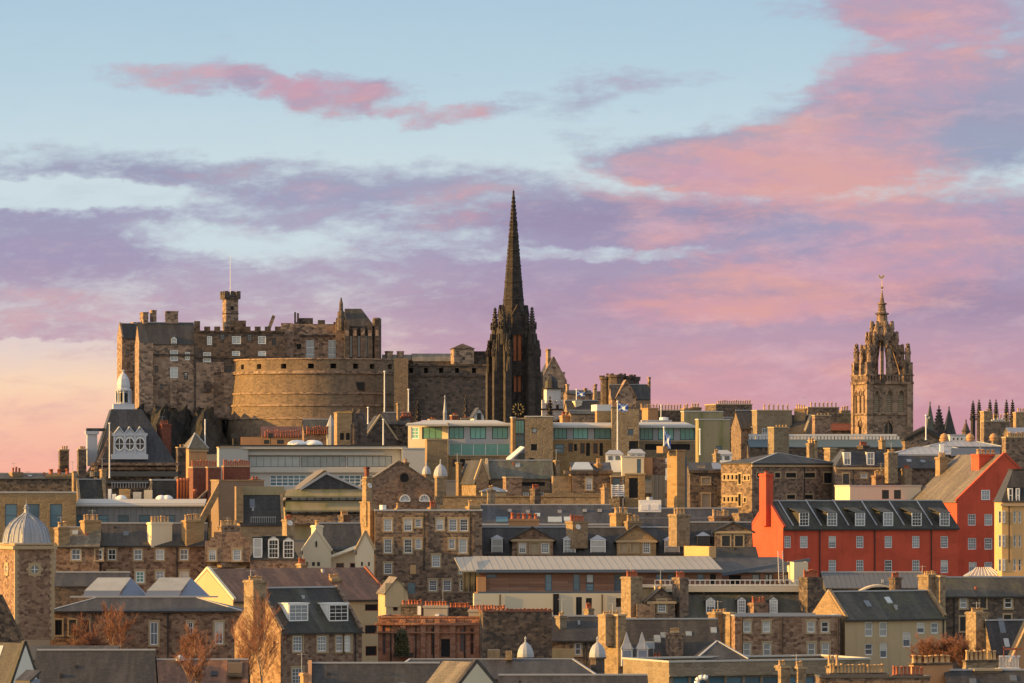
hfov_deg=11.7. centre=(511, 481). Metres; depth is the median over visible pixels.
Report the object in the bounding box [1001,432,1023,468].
chimney gable
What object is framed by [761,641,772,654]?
window
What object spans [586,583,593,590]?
window
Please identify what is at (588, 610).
chimney stack
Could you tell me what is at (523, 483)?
window
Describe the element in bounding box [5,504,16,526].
window
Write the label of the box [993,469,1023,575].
yellow house
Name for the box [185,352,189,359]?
window
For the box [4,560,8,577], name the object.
round window
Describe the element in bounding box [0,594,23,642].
rubble shoulder
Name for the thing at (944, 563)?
window
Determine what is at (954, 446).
lead roof block
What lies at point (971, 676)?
corner slate roof
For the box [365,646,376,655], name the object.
window
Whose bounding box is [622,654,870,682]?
ochre parapet block
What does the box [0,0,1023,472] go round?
sky
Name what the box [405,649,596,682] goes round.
slate roof
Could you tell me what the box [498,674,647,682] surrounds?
edge slate roof
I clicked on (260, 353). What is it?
window
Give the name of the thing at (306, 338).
castle hall
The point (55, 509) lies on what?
window
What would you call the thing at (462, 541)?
window
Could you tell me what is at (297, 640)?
window
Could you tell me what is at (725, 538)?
window
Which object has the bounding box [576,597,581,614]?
window
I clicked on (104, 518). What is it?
window
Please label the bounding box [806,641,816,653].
window
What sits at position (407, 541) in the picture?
window
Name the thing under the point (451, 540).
window
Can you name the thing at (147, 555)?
terrace
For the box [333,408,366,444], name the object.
pinnacled block
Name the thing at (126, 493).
roof equipment
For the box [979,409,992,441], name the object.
chimney gable
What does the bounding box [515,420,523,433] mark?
window
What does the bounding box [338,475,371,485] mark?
window
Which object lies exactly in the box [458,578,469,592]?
window
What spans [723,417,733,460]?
gap tenement
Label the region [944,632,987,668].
bare tree
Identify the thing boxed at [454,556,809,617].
timber hall
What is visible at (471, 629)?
window
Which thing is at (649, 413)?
orange gable
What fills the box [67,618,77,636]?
window
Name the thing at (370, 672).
wide slate roof
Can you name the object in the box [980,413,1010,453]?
walled block
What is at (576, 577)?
window
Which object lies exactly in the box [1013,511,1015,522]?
window
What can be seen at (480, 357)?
castle guardroom
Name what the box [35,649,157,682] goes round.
long slate roof
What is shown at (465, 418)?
chimney gable
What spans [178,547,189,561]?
window
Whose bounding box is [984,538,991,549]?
window
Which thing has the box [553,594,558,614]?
window
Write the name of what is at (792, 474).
window
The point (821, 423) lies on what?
chimney gable
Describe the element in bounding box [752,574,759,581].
window
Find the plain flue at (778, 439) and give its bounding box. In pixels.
[767,425,789,453]
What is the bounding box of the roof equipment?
[108,482,172,498]
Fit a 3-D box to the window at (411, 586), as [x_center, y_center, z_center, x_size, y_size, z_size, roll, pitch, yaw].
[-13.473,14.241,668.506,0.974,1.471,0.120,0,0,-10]
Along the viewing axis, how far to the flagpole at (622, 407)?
929.90 m
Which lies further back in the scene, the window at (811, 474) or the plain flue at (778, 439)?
the plain flue at (778, 439)
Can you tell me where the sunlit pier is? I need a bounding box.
[434,477,443,504]
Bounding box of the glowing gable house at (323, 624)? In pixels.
[234,570,364,682]
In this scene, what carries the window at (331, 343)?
in the castle hall
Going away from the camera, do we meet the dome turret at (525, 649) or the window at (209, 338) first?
the dome turret at (525, 649)
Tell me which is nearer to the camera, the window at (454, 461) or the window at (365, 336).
the window at (454, 461)
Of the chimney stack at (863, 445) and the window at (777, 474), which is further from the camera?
the chimney stack at (863, 445)
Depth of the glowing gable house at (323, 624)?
615.75 m
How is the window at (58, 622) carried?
in the school
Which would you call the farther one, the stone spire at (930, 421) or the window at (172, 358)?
the window at (172, 358)
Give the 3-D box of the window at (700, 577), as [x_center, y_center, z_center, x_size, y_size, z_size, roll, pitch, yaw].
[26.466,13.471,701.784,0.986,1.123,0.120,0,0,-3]
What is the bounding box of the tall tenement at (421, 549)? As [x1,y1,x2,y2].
[374,500,482,606]
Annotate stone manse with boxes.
[592,391,600,403]
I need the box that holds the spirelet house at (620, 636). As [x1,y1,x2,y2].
[597,603,748,673]
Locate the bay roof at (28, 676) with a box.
[15,670,40,682]
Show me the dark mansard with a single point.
(90, 488)
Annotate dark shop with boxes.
[559,410,594,422]
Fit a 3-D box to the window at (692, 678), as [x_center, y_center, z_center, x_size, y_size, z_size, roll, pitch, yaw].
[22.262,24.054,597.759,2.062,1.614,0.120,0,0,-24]
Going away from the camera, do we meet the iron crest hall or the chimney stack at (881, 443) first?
the chimney stack at (881, 443)
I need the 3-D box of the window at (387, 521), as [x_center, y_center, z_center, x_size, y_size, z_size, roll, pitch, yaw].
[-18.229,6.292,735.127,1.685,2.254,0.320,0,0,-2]
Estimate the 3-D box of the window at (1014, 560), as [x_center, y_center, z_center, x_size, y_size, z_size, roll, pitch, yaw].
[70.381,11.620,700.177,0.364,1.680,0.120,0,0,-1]
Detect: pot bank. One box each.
[825,655,839,672]
[826,663,886,673]
[890,666,922,675]
[908,655,953,682]
[962,650,998,668]
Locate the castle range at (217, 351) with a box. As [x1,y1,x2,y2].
[194,315,284,420]
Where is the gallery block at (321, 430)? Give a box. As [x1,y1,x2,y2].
[301,415,333,444]
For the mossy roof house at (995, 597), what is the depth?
685.22 m
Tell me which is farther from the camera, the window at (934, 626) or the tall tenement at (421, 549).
the tall tenement at (421, 549)
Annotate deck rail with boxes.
[654,580,798,591]
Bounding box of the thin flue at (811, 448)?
[806,438,817,458]
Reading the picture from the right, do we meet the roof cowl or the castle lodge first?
the roof cowl
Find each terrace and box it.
[0,467,78,490]
[53,510,208,594]
[563,384,592,404]
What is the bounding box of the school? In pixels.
[50,578,243,657]
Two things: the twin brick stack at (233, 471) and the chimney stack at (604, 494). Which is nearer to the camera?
the chimney stack at (604, 494)
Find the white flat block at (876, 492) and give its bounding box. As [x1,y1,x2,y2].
[834,485,921,499]
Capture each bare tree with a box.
[67,612,101,644]
[80,621,109,644]
[95,600,138,648]
[171,620,210,657]
[172,627,224,682]
[229,614,274,675]
[235,584,289,682]
[905,631,941,662]
[921,632,969,662]
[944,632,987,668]
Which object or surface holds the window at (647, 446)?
in the glass hotel
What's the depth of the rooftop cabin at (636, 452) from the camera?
902.08 m
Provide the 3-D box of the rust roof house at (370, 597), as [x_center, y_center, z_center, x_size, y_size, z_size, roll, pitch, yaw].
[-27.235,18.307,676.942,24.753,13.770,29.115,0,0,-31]
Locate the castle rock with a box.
[86,403,229,478]
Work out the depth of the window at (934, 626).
653.21 m
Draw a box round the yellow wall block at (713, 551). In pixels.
[684,546,758,557]
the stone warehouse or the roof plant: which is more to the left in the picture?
the roof plant
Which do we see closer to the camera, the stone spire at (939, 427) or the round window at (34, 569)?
the round window at (34, 569)
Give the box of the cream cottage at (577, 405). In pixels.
[563,388,598,413]
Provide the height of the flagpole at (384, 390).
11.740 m
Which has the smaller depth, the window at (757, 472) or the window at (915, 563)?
the window at (915, 563)
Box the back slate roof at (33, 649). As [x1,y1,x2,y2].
[29,645,119,663]
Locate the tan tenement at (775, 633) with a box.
[707,601,840,654]
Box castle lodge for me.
[382,351,412,363]
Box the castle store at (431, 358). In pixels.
[411,354,450,363]
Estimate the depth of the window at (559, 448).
948.56 m
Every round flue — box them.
[939,433,948,441]
[965,433,974,440]
[989,433,998,444]
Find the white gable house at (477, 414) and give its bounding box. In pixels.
[469,407,484,419]
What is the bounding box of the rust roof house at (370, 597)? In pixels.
[194,566,414,661]
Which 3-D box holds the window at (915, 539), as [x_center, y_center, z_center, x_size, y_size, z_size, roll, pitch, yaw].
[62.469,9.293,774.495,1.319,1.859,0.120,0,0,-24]
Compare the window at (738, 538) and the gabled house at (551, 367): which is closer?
the window at (738, 538)
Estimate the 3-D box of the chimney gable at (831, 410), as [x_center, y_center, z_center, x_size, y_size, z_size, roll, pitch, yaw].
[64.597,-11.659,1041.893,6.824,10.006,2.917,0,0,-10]
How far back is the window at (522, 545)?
741.08 m
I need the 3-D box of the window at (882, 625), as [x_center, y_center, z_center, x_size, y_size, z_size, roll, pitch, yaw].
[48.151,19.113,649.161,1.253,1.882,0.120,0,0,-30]
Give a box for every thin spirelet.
[970,401,975,438]
[976,400,980,441]
[988,400,992,419]
[994,400,998,419]
[1003,399,1008,420]
[1009,399,1014,426]
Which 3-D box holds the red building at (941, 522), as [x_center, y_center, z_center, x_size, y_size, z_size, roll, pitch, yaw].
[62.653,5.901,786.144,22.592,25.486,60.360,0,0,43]
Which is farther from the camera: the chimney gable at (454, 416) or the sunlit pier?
the chimney gable at (454, 416)
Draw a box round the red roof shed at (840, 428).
[831,423,850,438]
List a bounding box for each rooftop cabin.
[605,450,623,471]
[627,449,645,457]
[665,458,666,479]
[718,450,732,462]
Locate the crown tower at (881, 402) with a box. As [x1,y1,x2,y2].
[850,275,913,438]
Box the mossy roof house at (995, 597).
[917,566,1023,668]
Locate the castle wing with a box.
[117,322,136,408]
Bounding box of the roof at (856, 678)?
[815,674,930,682]
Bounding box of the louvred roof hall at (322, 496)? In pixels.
[283,470,361,539]
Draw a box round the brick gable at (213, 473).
[197,467,221,502]
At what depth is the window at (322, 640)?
615.43 m
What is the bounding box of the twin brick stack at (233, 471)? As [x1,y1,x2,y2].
[221,460,250,479]
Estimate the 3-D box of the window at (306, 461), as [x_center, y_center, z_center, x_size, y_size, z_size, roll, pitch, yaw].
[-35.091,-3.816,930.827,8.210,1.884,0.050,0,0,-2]
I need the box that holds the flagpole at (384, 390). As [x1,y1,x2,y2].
[383,371,385,411]
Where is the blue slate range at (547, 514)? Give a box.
[480,504,738,555]
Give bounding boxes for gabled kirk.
[367,403,413,447]
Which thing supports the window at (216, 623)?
in the school
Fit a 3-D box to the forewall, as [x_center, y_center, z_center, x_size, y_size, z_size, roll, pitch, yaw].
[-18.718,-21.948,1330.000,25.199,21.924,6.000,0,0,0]
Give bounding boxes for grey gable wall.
[200,476,264,536]
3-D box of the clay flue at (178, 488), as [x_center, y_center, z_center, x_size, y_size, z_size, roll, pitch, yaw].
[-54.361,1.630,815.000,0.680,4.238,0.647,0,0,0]
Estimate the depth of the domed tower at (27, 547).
641.35 m
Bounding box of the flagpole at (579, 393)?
[576,389,584,399]
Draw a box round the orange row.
[241,426,301,444]
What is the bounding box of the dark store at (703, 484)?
[687,462,720,507]
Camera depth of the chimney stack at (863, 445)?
871.21 m
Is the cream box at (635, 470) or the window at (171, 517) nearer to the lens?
the window at (171, 517)
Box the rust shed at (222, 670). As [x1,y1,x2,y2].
[157,655,249,682]
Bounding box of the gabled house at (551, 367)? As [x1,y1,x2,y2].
[541,349,566,399]
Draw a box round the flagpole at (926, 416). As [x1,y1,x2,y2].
[925,415,929,439]
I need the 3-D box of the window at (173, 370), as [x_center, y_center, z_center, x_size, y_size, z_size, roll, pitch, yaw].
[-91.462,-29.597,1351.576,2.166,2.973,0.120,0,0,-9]
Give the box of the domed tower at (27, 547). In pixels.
[0,499,56,639]
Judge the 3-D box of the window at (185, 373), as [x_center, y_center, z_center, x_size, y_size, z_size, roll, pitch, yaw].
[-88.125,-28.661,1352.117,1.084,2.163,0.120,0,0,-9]
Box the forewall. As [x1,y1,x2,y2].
[394,358,486,419]
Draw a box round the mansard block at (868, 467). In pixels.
[831,449,940,499]
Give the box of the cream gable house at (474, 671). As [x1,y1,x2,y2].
[426,659,496,682]
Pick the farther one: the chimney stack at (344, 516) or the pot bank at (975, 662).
the chimney stack at (344, 516)
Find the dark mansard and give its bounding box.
[71,461,106,501]
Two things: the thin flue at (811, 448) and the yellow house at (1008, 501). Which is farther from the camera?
the thin flue at (811, 448)
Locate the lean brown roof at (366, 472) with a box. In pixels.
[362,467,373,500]
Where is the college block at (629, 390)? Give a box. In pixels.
[593,373,650,421]
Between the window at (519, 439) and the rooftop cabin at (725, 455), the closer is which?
the rooftop cabin at (725, 455)
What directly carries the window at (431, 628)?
in the red sandstone block at (442, 630)
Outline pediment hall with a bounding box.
[358,461,436,508]
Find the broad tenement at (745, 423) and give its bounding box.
[730,397,811,459]
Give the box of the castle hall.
[281,312,343,357]
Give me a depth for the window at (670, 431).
951.11 m
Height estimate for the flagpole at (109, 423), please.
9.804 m
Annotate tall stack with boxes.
[58,446,69,472]
[76,446,86,478]
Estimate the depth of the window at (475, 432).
950.18 m
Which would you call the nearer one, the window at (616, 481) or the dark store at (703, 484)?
the window at (616, 481)
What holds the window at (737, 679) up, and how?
in the ochre parapet block at (751, 669)
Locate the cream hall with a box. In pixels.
[300,520,375,573]
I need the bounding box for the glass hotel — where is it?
[406,404,730,479]
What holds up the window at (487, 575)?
in the timber hall
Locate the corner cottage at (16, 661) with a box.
[0,641,40,682]
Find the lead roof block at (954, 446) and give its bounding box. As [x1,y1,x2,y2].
[895,434,1001,458]
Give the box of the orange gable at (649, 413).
[641,408,658,419]
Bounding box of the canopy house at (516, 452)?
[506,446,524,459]
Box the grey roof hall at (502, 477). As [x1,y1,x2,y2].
[455,458,560,495]
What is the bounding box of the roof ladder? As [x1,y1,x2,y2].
[778,551,783,582]
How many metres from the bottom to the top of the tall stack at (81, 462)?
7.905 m
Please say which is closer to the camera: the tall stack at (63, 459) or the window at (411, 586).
the window at (411, 586)
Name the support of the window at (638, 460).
in the cream box at (635, 470)
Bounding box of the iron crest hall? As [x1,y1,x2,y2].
[901,426,940,449]
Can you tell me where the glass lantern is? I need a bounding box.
[963,567,997,575]
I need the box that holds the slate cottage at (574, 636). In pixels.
[552,599,597,668]
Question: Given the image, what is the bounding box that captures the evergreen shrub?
[394,628,410,656]
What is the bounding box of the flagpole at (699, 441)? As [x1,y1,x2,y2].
[699,429,700,454]
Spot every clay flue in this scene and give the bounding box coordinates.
[176,479,179,498]
[179,478,182,498]
[183,478,185,498]
[186,478,189,498]
[193,489,196,498]
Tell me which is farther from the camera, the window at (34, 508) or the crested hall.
the crested hall
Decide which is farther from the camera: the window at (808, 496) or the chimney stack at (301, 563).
the window at (808, 496)
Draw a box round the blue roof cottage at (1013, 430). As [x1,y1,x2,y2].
[1003,427,1023,436]
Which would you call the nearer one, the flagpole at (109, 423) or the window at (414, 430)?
the flagpole at (109, 423)
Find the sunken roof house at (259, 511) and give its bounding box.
[235,486,283,544]
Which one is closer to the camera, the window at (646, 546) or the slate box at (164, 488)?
the window at (646, 546)
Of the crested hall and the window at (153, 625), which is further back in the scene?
the crested hall
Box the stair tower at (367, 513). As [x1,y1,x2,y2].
[359,479,375,575]
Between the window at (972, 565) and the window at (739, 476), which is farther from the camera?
the window at (739, 476)
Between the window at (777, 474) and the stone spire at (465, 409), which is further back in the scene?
the stone spire at (465, 409)
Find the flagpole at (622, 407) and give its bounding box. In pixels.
[616,400,627,449]
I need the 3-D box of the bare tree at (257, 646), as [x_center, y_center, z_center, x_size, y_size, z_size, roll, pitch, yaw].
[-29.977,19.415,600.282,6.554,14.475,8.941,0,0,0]
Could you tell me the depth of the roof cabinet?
808.00 m
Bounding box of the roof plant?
[641,417,671,421]
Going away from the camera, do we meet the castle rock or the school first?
the school
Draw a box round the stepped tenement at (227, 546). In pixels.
[204,515,298,568]
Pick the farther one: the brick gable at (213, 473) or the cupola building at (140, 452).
the cupola building at (140, 452)
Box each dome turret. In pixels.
[422,462,430,479]
[433,459,447,495]
[517,636,533,657]
[589,636,605,673]
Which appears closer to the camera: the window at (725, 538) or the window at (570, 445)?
the window at (725, 538)
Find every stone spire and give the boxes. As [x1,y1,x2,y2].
[414,401,420,421]
[443,396,446,419]
[462,395,469,417]
[546,397,554,422]
[927,402,933,429]
[933,406,946,433]
[944,407,955,433]
[962,420,969,435]
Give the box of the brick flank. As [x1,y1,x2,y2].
[187,460,216,498]
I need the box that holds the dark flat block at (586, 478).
[545,459,666,497]
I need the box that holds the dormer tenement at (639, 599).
[620,560,822,617]
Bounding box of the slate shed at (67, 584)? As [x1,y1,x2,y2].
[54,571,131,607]
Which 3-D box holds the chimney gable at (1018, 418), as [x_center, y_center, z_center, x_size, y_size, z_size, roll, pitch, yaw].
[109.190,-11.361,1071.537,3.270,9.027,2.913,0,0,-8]
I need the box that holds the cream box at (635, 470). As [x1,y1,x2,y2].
[610,456,664,507]
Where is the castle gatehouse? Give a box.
[450,343,474,363]
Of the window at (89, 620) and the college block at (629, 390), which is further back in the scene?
the college block at (629, 390)
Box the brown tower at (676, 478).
[657,446,686,507]
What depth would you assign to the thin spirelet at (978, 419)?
1194.63 m
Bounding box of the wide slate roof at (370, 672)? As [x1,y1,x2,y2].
[298,653,439,682]
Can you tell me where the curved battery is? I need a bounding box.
[225,358,414,444]
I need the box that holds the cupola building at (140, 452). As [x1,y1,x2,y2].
[85,370,178,498]
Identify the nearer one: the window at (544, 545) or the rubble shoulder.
the rubble shoulder
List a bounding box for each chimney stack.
[295,558,307,567]
[337,511,350,521]
[486,485,495,503]
[529,484,541,503]
[583,603,594,614]
[600,484,609,503]
[712,449,720,461]
[856,441,869,448]
[878,437,886,451]
[888,572,902,589]
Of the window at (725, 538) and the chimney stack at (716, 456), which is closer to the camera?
the window at (725, 538)
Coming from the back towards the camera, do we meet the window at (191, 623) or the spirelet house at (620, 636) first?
the window at (191, 623)
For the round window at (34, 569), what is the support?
in the domed tower at (27, 547)
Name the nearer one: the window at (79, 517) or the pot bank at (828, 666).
the pot bank at (828, 666)
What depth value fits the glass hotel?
948.67 m
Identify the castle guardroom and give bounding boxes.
[474,351,486,363]
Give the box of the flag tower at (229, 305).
[220,259,240,330]
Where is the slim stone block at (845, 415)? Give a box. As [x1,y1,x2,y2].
[839,406,850,422]
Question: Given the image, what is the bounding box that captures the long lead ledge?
[440,496,620,508]
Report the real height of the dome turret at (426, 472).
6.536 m
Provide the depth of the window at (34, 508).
800.72 m
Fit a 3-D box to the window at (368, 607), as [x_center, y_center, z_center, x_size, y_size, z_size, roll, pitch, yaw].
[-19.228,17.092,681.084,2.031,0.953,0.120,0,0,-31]
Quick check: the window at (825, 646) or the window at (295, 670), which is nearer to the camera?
the window at (295, 670)
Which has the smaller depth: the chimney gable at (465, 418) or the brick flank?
the brick flank
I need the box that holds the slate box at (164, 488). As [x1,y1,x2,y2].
[149,479,176,498]
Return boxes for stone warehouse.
[719,453,835,519]
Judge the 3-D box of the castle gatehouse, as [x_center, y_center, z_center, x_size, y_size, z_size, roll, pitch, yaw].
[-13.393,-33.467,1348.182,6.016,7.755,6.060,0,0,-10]
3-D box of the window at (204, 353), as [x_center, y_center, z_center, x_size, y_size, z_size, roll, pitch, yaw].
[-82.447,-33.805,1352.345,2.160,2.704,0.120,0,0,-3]
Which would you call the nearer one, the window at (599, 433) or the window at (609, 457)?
the window at (609, 457)
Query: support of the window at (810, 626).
in the tan tenement at (775, 633)
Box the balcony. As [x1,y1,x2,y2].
[999,646,1021,668]
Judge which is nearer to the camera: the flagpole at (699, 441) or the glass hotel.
the flagpole at (699, 441)
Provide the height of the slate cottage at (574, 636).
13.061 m
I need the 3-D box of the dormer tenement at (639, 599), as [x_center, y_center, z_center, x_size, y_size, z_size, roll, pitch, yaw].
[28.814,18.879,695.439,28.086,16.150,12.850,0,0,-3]
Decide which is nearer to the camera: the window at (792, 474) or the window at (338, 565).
the window at (338, 565)
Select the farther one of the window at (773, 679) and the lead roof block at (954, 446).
the lead roof block at (954, 446)
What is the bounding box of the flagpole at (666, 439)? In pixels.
[663,427,670,448]
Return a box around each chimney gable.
[175,444,186,478]
[449,413,458,419]
[458,416,470,419]
[704,400,752,416]
[805,402,839,422]
[811,413,831,438]
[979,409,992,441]
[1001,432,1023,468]
[1012,408,1023,426]
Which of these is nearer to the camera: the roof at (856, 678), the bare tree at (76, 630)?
the roof at (856, 678)
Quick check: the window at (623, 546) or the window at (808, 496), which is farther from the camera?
the window at (808, 496)
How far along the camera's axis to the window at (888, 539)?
772.68 m
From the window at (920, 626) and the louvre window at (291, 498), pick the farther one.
the louvre window at (291, 498)
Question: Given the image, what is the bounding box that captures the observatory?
[541,372,563,422]
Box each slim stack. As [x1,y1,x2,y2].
[774,660,790,682]
[792,654,806,682]
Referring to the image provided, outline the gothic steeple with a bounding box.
[486,189,540,422]
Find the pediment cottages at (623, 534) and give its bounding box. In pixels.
[482,507,683,555]
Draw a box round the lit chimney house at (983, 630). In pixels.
[964,602,1023,668]
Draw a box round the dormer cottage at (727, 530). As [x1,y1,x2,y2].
[667,506,755,546]
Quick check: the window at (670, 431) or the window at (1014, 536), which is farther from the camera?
the window at (670, 431)
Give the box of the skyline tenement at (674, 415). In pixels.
[641,401,701,421]
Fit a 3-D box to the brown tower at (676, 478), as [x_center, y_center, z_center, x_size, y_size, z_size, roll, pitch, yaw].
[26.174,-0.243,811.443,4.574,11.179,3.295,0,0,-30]
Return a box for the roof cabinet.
[611,484,623,497]
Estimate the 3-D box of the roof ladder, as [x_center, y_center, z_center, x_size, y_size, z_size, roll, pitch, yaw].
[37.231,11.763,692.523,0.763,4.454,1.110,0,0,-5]
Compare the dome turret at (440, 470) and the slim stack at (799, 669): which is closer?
the slim stack at (799, 669)
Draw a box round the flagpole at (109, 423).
[108,422,110,477]
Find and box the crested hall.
[746,434,902,459]
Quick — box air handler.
[639,497,660,511]
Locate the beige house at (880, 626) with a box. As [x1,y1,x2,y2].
[812,588,948,673]
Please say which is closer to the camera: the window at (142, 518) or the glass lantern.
the glass lantern
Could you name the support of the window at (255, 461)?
in the white office
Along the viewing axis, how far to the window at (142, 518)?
806.21 m
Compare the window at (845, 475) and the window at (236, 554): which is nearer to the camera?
the window at (236, 554)
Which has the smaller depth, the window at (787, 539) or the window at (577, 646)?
the window at (577, 646)
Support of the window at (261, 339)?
in the castle range at (217, 351)
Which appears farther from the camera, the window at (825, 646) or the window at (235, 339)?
the window at (235, 339)
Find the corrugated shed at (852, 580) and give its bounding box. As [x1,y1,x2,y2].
[820,571,921,596]
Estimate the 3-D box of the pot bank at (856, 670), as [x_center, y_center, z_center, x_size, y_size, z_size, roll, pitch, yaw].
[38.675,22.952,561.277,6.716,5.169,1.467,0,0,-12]
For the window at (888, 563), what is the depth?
772.68 m
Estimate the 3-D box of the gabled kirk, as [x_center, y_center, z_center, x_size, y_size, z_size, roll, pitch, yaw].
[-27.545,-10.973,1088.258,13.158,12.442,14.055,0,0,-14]
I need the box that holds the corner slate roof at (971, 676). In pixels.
[944,669,1023,682]
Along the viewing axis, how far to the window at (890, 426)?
1011.71 m
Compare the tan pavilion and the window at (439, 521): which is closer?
the window at (439, 521)
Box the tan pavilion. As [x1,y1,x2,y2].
[184,419,208,477]
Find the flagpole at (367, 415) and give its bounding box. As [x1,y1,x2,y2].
[367,407,368,423]
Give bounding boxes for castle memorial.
[337,297,380,357]
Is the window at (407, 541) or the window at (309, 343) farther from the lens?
the window at (309, 343)
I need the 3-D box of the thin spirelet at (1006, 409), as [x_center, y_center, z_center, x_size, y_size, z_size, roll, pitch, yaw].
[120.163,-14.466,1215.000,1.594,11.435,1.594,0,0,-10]
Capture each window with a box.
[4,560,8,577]
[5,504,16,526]
[26,561,42,577]
[27,504,38,518]
[50,504,61,526]
[54,618,63,636]
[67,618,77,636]
[70,548,81,561]
[77,515,81,525]
[80,618,90,633]
[94,548,103,561]
[98,515,107,521]
[106,547,117,561]
[118,515,128,521]
[132,547,143,561]
[134,569,145,584]
[139,515,149,521]
[148,620,159,646]
[154,547,165,561]
[154,569,165,579]
[165,515,174,521]
[170,350,177,360]
[170,367,177,377]
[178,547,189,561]
[178,569,189,583]
[184,372,187,379]
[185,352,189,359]
[185,620,194,635]
[203,352,210,361]
[207,336,211,344]
[207,548,217,561]
[213,620,224,645]
[220,334,224,339]
[226,366,231,371]
[231,548,242,561]
[232,336,240,343]
[232,351,239,355]
[247,334,251,340]
[249,456,299,466]
[258,336,265,343]
[258,351,265,355]
[270,475,305,485]
[290,666,304,682]
[291,498,361,499]
[291,512,359,512]
[291,635,304,652]
[301,456,345,466]
[306,340,313,357]
[316,634,328,652]
[328,340,335,357]
[334,634,344,652]
[336,563,343,567]
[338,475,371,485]
[342,634,352,652]
[347,456,391,466]
[350,336,351,356]
[356,382,364,389]
[358,336,359,356]
[365,336,366,356]
[365,604,377,610]
[365,625,376,633]
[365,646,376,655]
[382,517,393,531]
[382,537,393,553]
[382,561,393,575]
[382,622,385,654]
[399,472,409,493]
[399,494,410,501]
[402,517,413,531]
[402,537,413,553]
[408,583,414,593]
[411,427,418,438]
[414,517,422,527]
[414,537,422,549]
[419,495,429,501]
[422,427,441,438]
[427,578,438,592]
[430,553,441,567]
[431,628,432,654]
[435,517,444,531]
[441,578,452,592]
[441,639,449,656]
[447,517,457,531]
[447,537,456,549]
[449,427,463,438]
[449,444,509,454]
[452,459,456,466]
[457,537,468,553]
[458,517,468,531]
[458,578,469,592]
[460,628,463,651]
[470,427,485,438]
[470,628,473,654]
[486,574,496,577]
[492,427,507,438]
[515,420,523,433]
[515,435,523,446]
[517,541,527,554]
[522,482,544,485]
[528,541,539,554]
[531,444,536,450]
[539,541,550,554]
[545,574,551,590]
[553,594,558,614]
[554,428,566,438]
[555,444,563,452]
[568,443,572,451]
[573,428,587,438]
[573,574,579,590]
[573,642,582,656]
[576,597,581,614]
[580,443,584,453]
[584,476,593,490]
[586,443,589,455]
[586,574,593,582]
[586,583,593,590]
[586,598,591,603]
[593,443,597,453]
[594,428,610,438]
[599,443,602,455]
[608,456,619,459]
[613,478,619,486]
[614,574,621,590]
[616,598,620,606]
[618,542,628,553]
[628,429,632,435]
[629,441,637,450]
[629,478,637,497]
[629,542,639,553]
[637,459,640,472]
[640,428,652,439]
[641,539,651,554]
[645,444,689,449]
[656,574,662,579]
[656,598,667,613]
[658,428,673,439]
[668,574,673,580]
[673,676,687,682]
[680,428,694,439]
[691,677,705,682]
[697,574,703,581]
[701,476,711,484]
[701,492,710,507]
[709,676,723,682]
[710,574,715,583]
[720,534,731,546]
[727,676,741,682]
[729,575,740,583]
[733,534,744,546]
[737,472,741,484]
[737,492,741,506]
[743,619,752,633]
[743,641,752,654]
[745,676,759,682]
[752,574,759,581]
[756,471,763,478]
[761,619,771,633]
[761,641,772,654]
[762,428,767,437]
[763,676,777,682]
[765,574,772,581]
[774,471,781,478]
[784,536,790,547]
[785,471,797,478]
[786,493,796,499]
[790,676,794,682]
[800,536,807,547]
[803,471,816,478]
[805,493,814,499]
[805,619,816,633]
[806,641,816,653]
[806,676,813,682]
[819,619,830,633]
[820,641,830,654]
[823,471,831,483]
[829,536,835,547]
[829,560,835,570]
[841,472,850,484]
[856,536,862,547]
[856,560,862,570]
[859,472,868,478]
[865,622,872,636]
[865,643,872,654]
[879,622,886,636]
[880,643,886,657]
[882,490,888,498]
[884,422,891,438]
[885,536,891,547]
[885,560,891,570]
[894,490,900,498]
[903,632,910,646]
[912,536,918,547]
[912,560,918,570]
[917,622,924,633]
[931,622,937,633]
[941,536,947,547]
[941,560,947,572]
[958,598,968,609]
[958,615,965,632]
[968,514,975,525]
[968,538,975,549]
[969,562,976,571]
[978,598,987,609]
[981,490,989,499]
[984,514,991,525]
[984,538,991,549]
[984,562,991,567]
[1002,613,1012,618]
[1003,598,1013,609]
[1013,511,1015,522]
[1013,535,1015,546]
[1013,559,1015,570]
[1018,511,1020,522]
[1018,535,1020,546]
[1018,559,1020,570]
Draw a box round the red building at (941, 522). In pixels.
[752,449,1021,576]
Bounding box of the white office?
[216,433,425,489]
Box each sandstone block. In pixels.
[0,491,210,542]
[375,600,552,661]
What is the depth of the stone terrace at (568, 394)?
1130.46 m
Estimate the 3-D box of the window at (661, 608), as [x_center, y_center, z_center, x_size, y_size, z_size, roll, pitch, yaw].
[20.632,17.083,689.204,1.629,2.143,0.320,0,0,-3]
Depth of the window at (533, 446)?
944.17 m
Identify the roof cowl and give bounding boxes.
[694,675,707,682]
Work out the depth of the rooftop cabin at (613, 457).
905.00 m
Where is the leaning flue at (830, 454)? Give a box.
[823,448,837,460]

